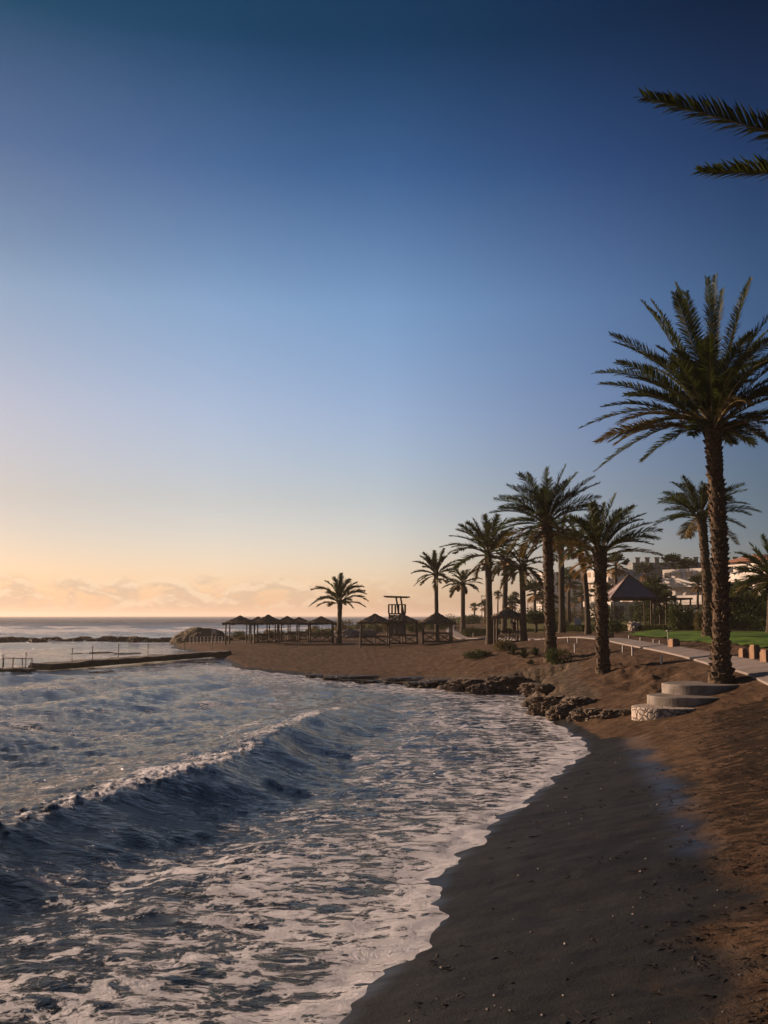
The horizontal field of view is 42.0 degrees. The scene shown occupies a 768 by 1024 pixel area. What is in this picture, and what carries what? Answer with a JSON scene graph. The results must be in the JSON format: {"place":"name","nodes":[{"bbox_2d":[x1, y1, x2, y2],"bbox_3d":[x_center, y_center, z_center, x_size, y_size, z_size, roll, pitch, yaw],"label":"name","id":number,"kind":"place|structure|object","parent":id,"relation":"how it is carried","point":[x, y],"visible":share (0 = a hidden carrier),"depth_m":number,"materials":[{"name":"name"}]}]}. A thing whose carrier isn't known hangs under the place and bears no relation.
{"place":"outdoors","nodes":[
{"label":"outdoors","id":0,"kind":"place"},
{"bbox_2d":[0,616,590,1023],"bbox_3d":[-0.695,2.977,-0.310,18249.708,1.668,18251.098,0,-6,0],"label":"sea","id":1,"kind":"structure","parent":0,"point":[220,841],"depth_m":14.43,"materials":[{"name":"liquid"}]},
{"bbox_2d":[0,667,36,671],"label":"sea platform","id":2,"kind":"structure","parent":1,"relation":"in","point":[20,669],"depth_m":53.16,"materials":[{"name":"concrete"}]},
{"bbox_2d":[110,636,127,641],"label":"boulder","id":3,"kind":"object","parent":1,"relation":"in","point":[120,639],"visible":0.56,"depth_m":117.83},
{"bbox_2d":[28,650,231,669],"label":"jetty","id":4,"kind":"object","parent":1,"relation":"in","point":[81,663],"visible":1,"depth_m":61.70,"materials":[{"name":"stone"}]},
{"bbox_2d":[323,675,349,680],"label":"rock","id":5,"kind":"object","parent":1,"relation":"in","point":[332,677],"visible":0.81,"depth_m":46.67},
{"bbox_2d":[346,675,379,678],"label":"rock","id":6,"kind":"object","parent":1,"relation":"on","point":[360,676],"visible":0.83,"depth_m":46.54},
{"bbox_2d":[355,680,384,683],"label":"rock","id":7,"kind":"object","parent":1,"relation":"in","point":[368,681],"visible":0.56,"depth_m":45.05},
{"bbox_2d":[383,676,423,680],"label":"rock","id":8,"kind":"object","parent":1,"relation":"on","point":[414,678],"visible":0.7,"depth_m":44.87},
{"bbox_2d":[403,681,437,688],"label":"rock","id":9,"kind":"object","parent":1,"relation":"in","point":[418,684],"visible":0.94,"depth_m":42.03,"materials":[{"name":"stone"}]},
{"bbox_2d":[424,679,449,685],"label":"rock","id":10,"kind":"object","parent":1,"relation":"on","point":[438,682],"visible":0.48,"depth_m":42.26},
{"bbox_2d":[441,683,466,691],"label":"rock","id":11,"kind":"object","parent":1,"relation":"in","point":[452,687],"visible":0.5,"depth_m":40.01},
{"bbox_2d":[466,683,497,694],"bbox_3d":[3.877,7.129,39.067,1.358,0.879,1.127,5,-8,-40],"label":"rock","id":12,"kind":"object","parent":1,"relation":"in","point":[483,689],"visible":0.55,"depth_m":38.73,"materials":[{"name":"stone"}]},
{"bbox_2d":[497,685,519,693],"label":"rock","id":13,"kind":"object","parent":1,"relation":"in","point":[508,689],"visible":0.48,"depth_m":38.85,"materials":[{"name":"stone"}]},
{"bbox_2d":[484,675,531,686],"bbox_3d":[4.835,6.778,39.826,2.170,0.556,1.634,2,-6,-20],"label":"rock","id":14,"kind":"object","parent":13,"relation":"on","point":[513,680],"visible":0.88,"depth_m":39.35,"materials":[{"name":"stone"}]},
{"bbox_2d":[526,704,544,715],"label":"rock","id":15,"kind":"object","parent":1,"relation":"in","point":[532,710],"visible":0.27,"depth_m":30.37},
{"bbox_2d":[528,695,565,711],"bbox_3d":[5.137,5.813,30.327,1.325,0.497,1.037,3,-7,-26],"label":"rock","id":16,"kind":"object","parent":15,"relation":"on","point":[544,703],"visible":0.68,"depth_m":30.06,"materials":[{"name":"stone"}]},
{"bbox_2d":[545,704,573,720],"bbox_3d":[5.151,5.929,28.834,0.964,0.765,1.133,-5,-8,38],"label":"rock","id":17,"kind":"object","parent":1,"relation":"in","point":[557,712],"visible":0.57,"depth_m":28.52,"materials":[{"name":"stone"}]},
{"bbox_2d":[559,695,597,708],"bbox_3d":[5.718,5.591,29.128,1.223,0.447,1.253,-1,-6,12],"label":"rock","id":18,"kind":"object","parent":17,"relation":"on","point":[574,701],"visible":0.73,"depth_m":28.79,"materials":[{"name":"stone"}]},
{"bbox_2d":[569,708,601,721],"bbox_3d":[5.532,5.621,27.206,1.006,0.605,0.929,-5,-8,38],"label":"rock","id":19,"kind":"object","parent":1,"relation":"in","point":[582,714],"visible":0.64,"depth_m":26.95,"materials":[{"name":"stone"}]},
{"bbox_2d":[0,0,767,615],"label":"sky","id":20,"kind":"structure","parent":0,"point":[292,292],"materials":[{"name":"blue"}]},
{"bbox_2d":[171,616,767,1023],"bbox_3d":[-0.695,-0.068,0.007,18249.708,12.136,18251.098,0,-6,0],"label":"ground","id":21,"kind":"structure","parent":0,"point":[543,907],"depth_m":10.84,"materials":[{"name":"sand"}]},
{"bbox_2d":[170,627,233,643],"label":"earth mound","id":22,"kind":"object","parent":21,"relation":"on","point":[182,637],"visible":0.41,"depth_m":105.61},
{"bbox_2d":[227,630,245,638],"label":"shrub","id":23,"kind":"object","parent":21,"relation":"on","point":[236,634],"visible":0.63,"depth_m":115.96,"materials":[{"name":"green plant"}]},
{"bbox_2d":[222,615,256,644],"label":"thatched hut","id":24,"kind":"object","parent":21,"relation":"on","point":[240,620],"visible":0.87,"depth_m":86.32,"materials":[{"name":"brown wood"}]},
{"bbox_2d":[243,616,270,641],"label":"thatched hut","id":25,"kind":"object","parent":21,"relation":"on","point":[256,618],"visible":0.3,"depth_m":96.71,"materials":[{"name":"brown wood"}]},
{"bbox_2d":[251,614,284,643],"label":"thatched hut","id":26,"kind":"object","parent":21,"relation":"on","point":[268,619],"visible":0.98,"depth_m":86.34,"materials":[{"name":"brown wood"}]},
{"bbox_2d":[272,616,301,642],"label":"thatched hut","id":27,"kind":"object","parent":21,"relation":"on","point":[287,620],"visible":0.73,"depth_m":89.45,"materials":[{"name":"brown wood"}]},
{"bbox_2d":[285,617,311,639],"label":"thatched hut","id":28,"kind":"object","parent":21,"relation":"on","point":[302,620],"visible":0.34,"depth_m":98.37,"materials":[{"name":"brown wood"}]},
{"bbox_2d":[305,616,336,642],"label":"thatched hut","id":29,"kind":"object","parent":21,"relation":"on","point":[321,620],"visible":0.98,"depth_m":88.31,"materials":[{"name":"brown wood"}]},
{"bbox_2d":[311,628,330,636],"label":"shrub","id":30,"kind":"object","parent":21,"relation":"on","point":[322,631],"visible":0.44,"depth_m":111.79,"materials":[{"name":"green plant"}]},
{"bbox_2d":[309,572,368,643],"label":"date palm","id":31,"kind":"object","parent":21,"relation":"on","point":[339,589],"visible":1,"depth_m":86.91,"materials":[{"name":"green plant"}]},
{"bbox_2d":[334,619,352,630],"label":"shrub","id":32,"kind":"object","parent":21,"relation":"on","point":[346,626],"visible":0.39,"depth_m":133.27,"materials":[{"name":"green plant"}]},
{"bbox_2d":[334,629,378,637],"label":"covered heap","id":33,"kind":"object","parent":21,"relation":"on","point":[350,633],"visible":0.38,"depth_m":106.19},
{"bbox_2d":[365,623,383,631],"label":"shrub","id":34,"kind":"object","parent":21,"relation":"on","point":[378,627],"visible":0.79,"depth_m":121.66,"materials":[{"name":"green plant"}]},
{"bbox_2d":[357,614,392,647],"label":"thatched hut","id":35,"kind":"object","parent":21,"relation":"on","point":[373,619],"visible":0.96,"depth_m":78.28,"materials":[{"name":"brown wood"}]},
{"bbox_2d":[384,596,409,641],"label":"lifeguard tower","id":36,"kind":"structure","parent":21,"relation":"on","point":[397,629],"depth_m":90.81,"materials":[{"name":"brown wood"}]},
{"bbox_2d":[383,613,421,644],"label":"thatched hut","id":37,"kind":"object","parent":21,"relation":"on","point":[401,618],"visible":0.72,"depth_m":79.24,"materials":[{"name":"brown wood"}]},
{"bbox_2d":[406,624,421,631],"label":"shrub","id":38,"kind":"object","parent":21,"relation":"on","point":[410,627],"visible":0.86,"depth_m":116.72,"materials":[{"name":"green plant"}]},
{"bbox_2d":[411,547,461,640],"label":"date palm","id":39,"kind":"object","parent":21,"relation":"on","point":[433,563],"visible":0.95,"depth_m":86.99,"materials":[{"name":"green plant"}]},
{"bbox_2d":[418,612,455,644],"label":"thatched hut","id":40,"kind":"object","parent":21,"relation":"on","point":[437,618],"visible":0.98,"depth_m":77.37,"materials":[{"name":"brown wood"}]},
{"bbox_2d":[442,569,481,631],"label":"date palm","id":41,"kind":"object","parent":21,"relation":"on","point":[462,583],"visible":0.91,"depth_m":108.60,"materials":[{"name":"green plant"}]},
{"bbox_2d":[445,677,485,686],"bbox_3d":[3.463,7.014,40.711,1.834,0.508,1.651,-2,-6,19],"label":"rock","id":42,"kind":"object","parent":21,"relation":"on","point":[465,681],"visible":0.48,"depth_m":40.32,"materials":[{"name":"stone"}]},
{"bbox_2d":[452,614,482,623],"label":"thicket","id":43,"kind":"object","parent":21,"relation":"on","point":[475,619],"visible":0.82,"depth_m":148.31,"materials":[{"name":"green plant"}]},
{"bbox_2d":[462,648,493,658],"bbox_3d":[4.667,7.071,49.931,1.755,0.600,1.398,0,-6,0],"label":"shrub","id":44,"kind":"object","parent":21,"relation":"on","point":[480,653],"visible":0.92,"depth_m":49.80,"materials":[{"name":"green plant"}]},
{"bbox_2d":[438,513,530,644],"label":"date palm","id":45,"kind":"object","parent":21,"relation":"on","point":[487,541],"visible":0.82,"depth_m":68.90,"materials":[{"name":"green plant"}]},
{"bbox_2d":[493,590,502,612],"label":"fan palm","id":46,"kind":"object","parent":21,"relation":"on","point":[497,592],"visible":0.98,"depth_m":179.21,"materials":[{"name":"green plant"}]},
{"bbox_2d":[464,628,543,636],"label":"hedge","id":47,"kind":"object","parent":21,"relation":"on","point":[469,632],"visible":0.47,"depth_m":95.89,"materials":[{"name":"green plant"}]},
{"bbox_2d":[492,640,517,650],"bbox_3d":[6.191,6.901,51.543,1.423,0.591,1.424,0,-6,0],"label":"shrub","id":48,"kind":"object","parent":21,"relation":"on","point":[503,645],"visible":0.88,"depth_m":51.24,"materials":[{"name":"green plant"}]},
{"bbox_2d":[491,607,523,644],"bbox_3d":[8.087,7.472,65.579,2.016,2.512,2.004,0,-6,0],"label":"thatched hut","id":49,"kind":"object","parent":21,"relation":"on","point":[506,613],"visible":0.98,"depth_m":64.79,"materials":[{"name":"brown wood"}]},
{"bbox_2d":[492,546,525,633],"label":"date palm","id":50,"kind":"object","parent":21,"relation":"on","point":[497,566],"visible":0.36,"depth_m":93.97,"materials":[{"name":"green plant"}]},
{"bbox_2d":[507,593,519,622],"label":"fan palm","id":51,"kind":"object","parent":21,"relation":"on","point":[511,602],"visible":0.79,"depth_m":139.08,"materials":[{"name":"green plant"}]},
{"bbox_2d":[493,543,554,640],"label":"date palm","id":52,"kind":"object","parent":21,"relation":"on","point":[523,571],"visible":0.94,"depth_m":67.54,"materials":[{"name":"green plant"}]},
{"bbox_2d":[517,682,539,697],"bbox_3d":[5.363,6.473,36.311,0.989,0.556,1.013,3,-7,-30],"label":"rock","id":53,"kind":"object","parent":21,"relation":"on","point":[526,690],"visible":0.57,"depth_m":36.07,"materials":[{"name":"stone"}]},
{"bbox_2d":[526,579,543,624],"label":"fan palm","id":54,"kind":"object","parent":21,"relation":"on","point":[534,586],"visible":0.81,"depth_m":124.21,"materials":[{"name":"green plant"}]},
{"bbox_2d":[526,611,544,632],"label":"tree","id":55,"kind":"object","parent":21,"relation":"on","point":[535,618],"visible":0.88,"depth_m":84.86,"materials":[{"name":"green plant"}]},
{"bbox_2d":[533,683,552,692],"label":"rock","id":56,"kind":"object","parent":21,"relation":"on","point":[542,687],"visible":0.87,"depth_m":34.05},
{"bbox_2d":[489,465,601,662],"bbox_3d":[7.085,2.227,42.300,4.451,8.561,4.420,5,-8,-41],"label":"date palm","id":57,"kind":"object","parent":21,"relation":"on","point":[544,498],"visible":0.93,"depth_m":42.29,"materials":[{"name":"green plant"}]},
{"bbox_2d":[533,513,579,632],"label":"date palm","id":58,"kind":"object","parent":21,"relation":"on","point":[562,627],"visible":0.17,"depth_m":77.55,"materials":[{"name":"green plant"}]},
{"bbox_2d":[544,647,575,664],"bbox_3d":[7.065,5.792,40.324,1.243,0.788,1.106,0,-6,0],"label":"shrub","id":59,"kind":"object","parent":21,"relation":"on","point":[552,653],"visible":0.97,"depth_m":40.17,"materials":[{"name":"green plant"}]},
{"bbox_2d":[536,572,584,615],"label":"house","id":60,"kind":"structure","parent":21,"relation":"on","point":[556,587],"depth_m":421.79,"materials":[{"name":"paint"}]},
{"bbox_2d":[556,566,581,622],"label":"fan palm","id":61,"kind":"object","parent":21,"relation":"on","point":[569,585],"visible":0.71,"depth_m":119.27,"materials":[{"name":"green plant"}]},
{"bbox_2d":[544,624,594,631],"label":"hedge","id":62,"kind":"object","parent":21,"relation":"on","point":[579,628],"visible":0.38,"depth_m":78.27,"materials":[{"name":"green plant"}]},
{"bbox_2d":[555,608,584,621],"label":"thicket","id":63,"kind":"object","parent":21,"relation":"on","point":[573,615],"visible":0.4,"depth_m":128.82,"materials":[{"name":"green plant"}]},
{"bbox_2d":[570,596,578,612],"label":"fan palm","id":64,"kind":"object","parent":21,"relation":"on","point":[574,599],"visible":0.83,"depth_m":208.88,"materials":[{"name":"green plant"}]},
{"bbox_2d":[555,520,608,634],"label":"date palm","id":65,"kind":"object","parent":21,"relation":"on","point":[588,629],"visible":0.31,"depth_m":69.63,"materials":[{"name":"green plant"}]},
{"bbox_2d":[573,586,591,620],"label":"fan palm","id":66,"kind":"object","parent":21,"relation":"on","point":[580,595],"visible":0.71,"depth_m":139.25,"materials":[{"name":"green plant"}]},
{"bbox_2d":[403,680,767,1023],"bbox_3d":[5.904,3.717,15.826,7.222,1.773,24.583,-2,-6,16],"label":"pebbles","id":67,"kind":"object","parent":21,"relation":"on","point":[692,959],"visible":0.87,"depth_m":8.62,"materials":[{"name":"stone"}]},
{"bbox_2d":[551,492,663,673],"bbox_3d":[7.766,2.511,34.626,3.907,6.539,3.404,-2,-6,16],"label":"date palm","id":68,"kind":"object","parent":21,"relation":"on","point":[595,526],"visible":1,"depth_m":34.53,"materials":[{"name":"green plant"}]},
{"bbox_2d":[595,709,620,718],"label":"rock","id":69,"kind":"object","parent":21,"relation":"on","point":[606,713],"visible":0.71,"depth_m":26.21,"materials":[{"name":"stone"}]},
{"bbox_2d":[617,708,630,715],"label":"rock","id":70,"kind":"object","parent":69,"relation":"on","point":[625,711],"visible":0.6,"depth_m":26.02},
{"bbox_2d":[607,602,622,622],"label":"thicket","id":71,"kind":"object","parent":21,"relation":"on","point":[610,611],"visible":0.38,"depth_m":108.92,"materials":[{"name":"green plant"}]},
{"bbox_2d":[608,617,623,633],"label":"shrub","id":72,"kind":"object","parent":21,"relation":"on","point":[615,626],"visible":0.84,"depth_m":65.36,"materials":[{"name":"green plant"}]},
{"bbox_2d":[583,569,652,616],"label":"hotel","id":73,"kind":"structure","parent":21,"relation":"on","point":[609,579],"depth_m":206.60,"materials":[{"name":"paint"}]},
{"bbox_2d":[607,552,629,601],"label":"fan palm","id":74,"kind":"object","parent":21,"relation":"on","point":[615,570],"visible":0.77,"depth_m":119.63,"materials":[{"name":"green plant"}]},
{"bbox_2d":[608,602,640,620],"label":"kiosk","id":75,"kind":"object","parent":21,"relation":"on","point":[621,606],"visible":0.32,"depth_m":117.89,"materials":[{"name":"grey glass"}]},
{"bbox_2d":[607,574,659,624],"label":"pavilion","id":76,"kind":"structure","parent":21,"relation":"on","point":[628,587],"depth_m":78.43,"materials":[{"name":"stone"}]},
{"bbox_2d":[627,621,640,630],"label":"boulder","id":77,"kind":"object","parent":21,"relation":"on","point":[631,625],"visible":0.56,"depth_m":69.32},
{"bbox_2d":[620,601,652,621],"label":"shrub","id":78,"kind":"object","parent":21,"relation":"on","point":[638,606],"visible":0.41,"depth_m":103.97,"materials":[{"name":"green plant"}]},
{"bbox_2d":[631,607,649,621],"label":"thicket","id":79,"kind":"object","parent":21,"relation":"on","point":[640,617],"visible":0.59,"depth_m":97.00,"materials":[{"name":"green plant"}]},
{"bbox_2d":[635,561,655,582],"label":"fan palm","id":80,"kind":"object","parent":21,"relation":"on","point":[647,568],"visible":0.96,"depth_m":159.52,"materials":[{"name":"green plant"}]},
{"bbox_2d":[641,607,664,624],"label":"shrub","id":81,"kind":"object","parent":21,"relation":"on","point":[657,616],"visible":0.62,"depth_m":83.17,"materials":[{"name":"green plant"}]},
{"bbox_2d":[614,625,696,631],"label":"hedge","id":82,"kind":"object","parent":21,"relation":"on","point":[649,627],"visible":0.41,"depth_m":68.23,"materials":[{"name":"green plant"}]},
{"bbox_2d":[643,576,668,608],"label":"fan palm","id":83,"kind":"object","parent":21,"relation":"on","point":[656,579],"visible":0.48,"depth_m":94.47,"materials":[{"name":"green plant"}]},
{"bbox_2d":[641,580,672,609],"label":"tree","id":84,"kind":"object","parent":21,"relation":"on","point":[658,590],"visible":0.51,"depth_m":91.27,"materials":[{"name":"green plant"}]},
{"bbox_2d":[656,590,675,621],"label":"fan palm","id":85,"kind":"object","parent":21,"relation":"on","point":[664,594],"visible":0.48,"depth_m":89.44,"materials":[{"name":"green plant"}]},
{"bbox_2d":[656,597,677,622],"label":"shrub","id":86,"kind":"object","parent":21,"relation":"on","point":[662,605],"visible":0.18,"depth_m":85.27,"materials":[{"name":"green plant"}]},
{"bbox_2d":[650,598,692,624],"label":"shelter","id":87,"kind":"object","parent":21,"relation":"on","point":[665,602],"visible":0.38,"depth_m":79.33,"materials":[{"name":"brown wood"}]},
{"bbox_2d":[578,273,767,683],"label":"date palm","id":88,"kind":"object","parent":21,"relation":"on","point":[714,387],"visible":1,"depth_m":26.82,"materials":[{"name":"green plant"}]},
{"bbox_2d":[660,552,687,572],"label":"fan palm","id":89,"kind":"object","parent":21,"relation":"on","point":[672,558],"visible":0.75,"depth_m":119.71,"materials":[{"name":"green plant"}]},
{"bbox_2d":[665,601,696,630],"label":"shrub","id":90,"kind":"object","parent":21,"relation":"on","point":[678,621],"visible":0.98,"depth_m":65.31,"materials":[{"name":"green plant"}]},
{"bbox_2d":[627,557,737,577],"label":"hotel","id":91,"kind":"structure","parent":21,"relation":"on","point":[658,567],"depth_m":225.80,"materials":[{"name":"paint"}]},
{"bbox_2d":[631,681,739,720],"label":"round steps","id":92,"kind":"structure","parent":21,"relation":"on","point":[673,698],"depth_m":25.19,"materials":[{"name":"concrete"}]},
{"bbox_2d":[660,568,712,613],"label":"villa","id":93,"kind":"object","parent":21,"relation":"on","point":[678,581],"visible":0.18,"depth_m":115.78,"materials":[{"name":"paint"}]},
{"bbox_2d":[676,558,698,568],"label":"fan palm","id":94,"kind":"object","parent":21,"relation":"on","point":[690,563],"visible":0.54,"depth_m":159.50,"materials":[{"name":"green plant"}]},
{"bbox_2d":[689,574,702,611],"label":"fan palm","id":95,"kind":"object","parent":21,"relation":"on","point":[697,579],"visible":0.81,"depth_m":104.57,"materials":[{"name":"green plant"}]},
{"bbox_2d":[628,630,767,647],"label":"lawn","id":96,"kind":"structure","parent":21,"relation":"on","point":[758,637],"depth_m":48.31,"materials":[{"name":"green plant"}]},
{"bbox_2d":[693,610,702,630],"bbox_3d":[18.792,6.558,59.619,0.820,1.516,0.822,0,-6,0],"label":"shrub","id":97,"kind":"object","parent":96,"relation":"on","point":[698,619],"visible":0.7,"depth_m":59.47,"materials":[{"name":"green plant"}]},
{"bbox_2d":[653,475,763,635],"bbox_3d":[15.546,2.243,48.729,5.044,8.127,4.244,4,-7,-33],"label":"date palm","id":98,"kind":"object","parent":96,"relation":"on","point":[694,504],"visible":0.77,"depth_m":48.55,"materials":[{"name":"green plant"}]},
{"bbox_2d":[729,533,767,632],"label":"date palm","id":99,"kind":"object","parent":96,"relation":"on","point":[751,580],"visible":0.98,"depth_m":55.85,"materials":[{"name":"green plant"}]},
{"bbox_2d":[634,86,767,182],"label":"date palm","id":100,"kind":"object","parent":21,"relation":"on","point":[737,167],"visible":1,"depth_m":13.04,"materials":[{"name":"green plant"}]},
{"bbox_2d":[731,579,755,596],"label":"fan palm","id":101,"kind":"object","parent":21,"relation":"on","point":[746,591],"visible":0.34,"depth_m":84.65,"materials":[{"name":"green plant"}]},
{"bbox_2d":[729,596,766,629],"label":"hedge","id":102,"kind":"object","parent":21,"relation":"on","point":[756,609],"visible":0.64,"depth_m":63.28,"materials":[{"name":"green plant"}]},
{"bbox_2d":[728,554,767,615],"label":"hotel","id":103,"kind":"structure","parent":21,"relation":"on","point":[733,563],"depth_m":110.77,"materials":[{"name":"paint"}]},
{"bbox_2d":[446,626,767,684],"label":"path","id":104,"kind":"structure","parent":0,"point":[756,669],"depth_m":34.39,"materials":[{"name":"concrete"}]},
{"bbox_2d":[668,639,679,646],"bbox_3d":[11.072,5.067,38.192,0.347,0.449,0.312,2,-6,-20],"label":"wooden bollard","id":105,"kind":"object","parent":104,"relation":"on","point":[673,642],"visible":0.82,"depth_m":38.07,"materials":[{"name":"brown wood"}]},
{"bbox_2d":[738,648,747,657],"bbox_3d":[11.050,4.390,30.749,0.217,0.393,0.196,2,-6,-20],"label":"wooden bollard","id":106,"kind":"object","parent":104,"relation":"on","point":[742,652],"visible":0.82,"depth_m":30.68,"materials":[{"name":"brown wood"}]},
{"bbox_2d":[749,645,759,658],"bbox_3d":[11.121,4.238,29.992,0.242,0.508,0.218,2,-6,-20],"label":"wooden bollard","id":107,"kind":"object","parent":104,"relation":"on","point":[754,651],"visible":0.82,"depth_m":29.91,"materials":[{"name":"brown wood"}]},
{"bbox_2d":[760,649,767,661],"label":"wooden bollard","id":108,"kind":"object","parent":104,"relation":"on","point":[763,655],"visible":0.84,"depth_m":28.08,"materials":[{"name":"brown wood"}]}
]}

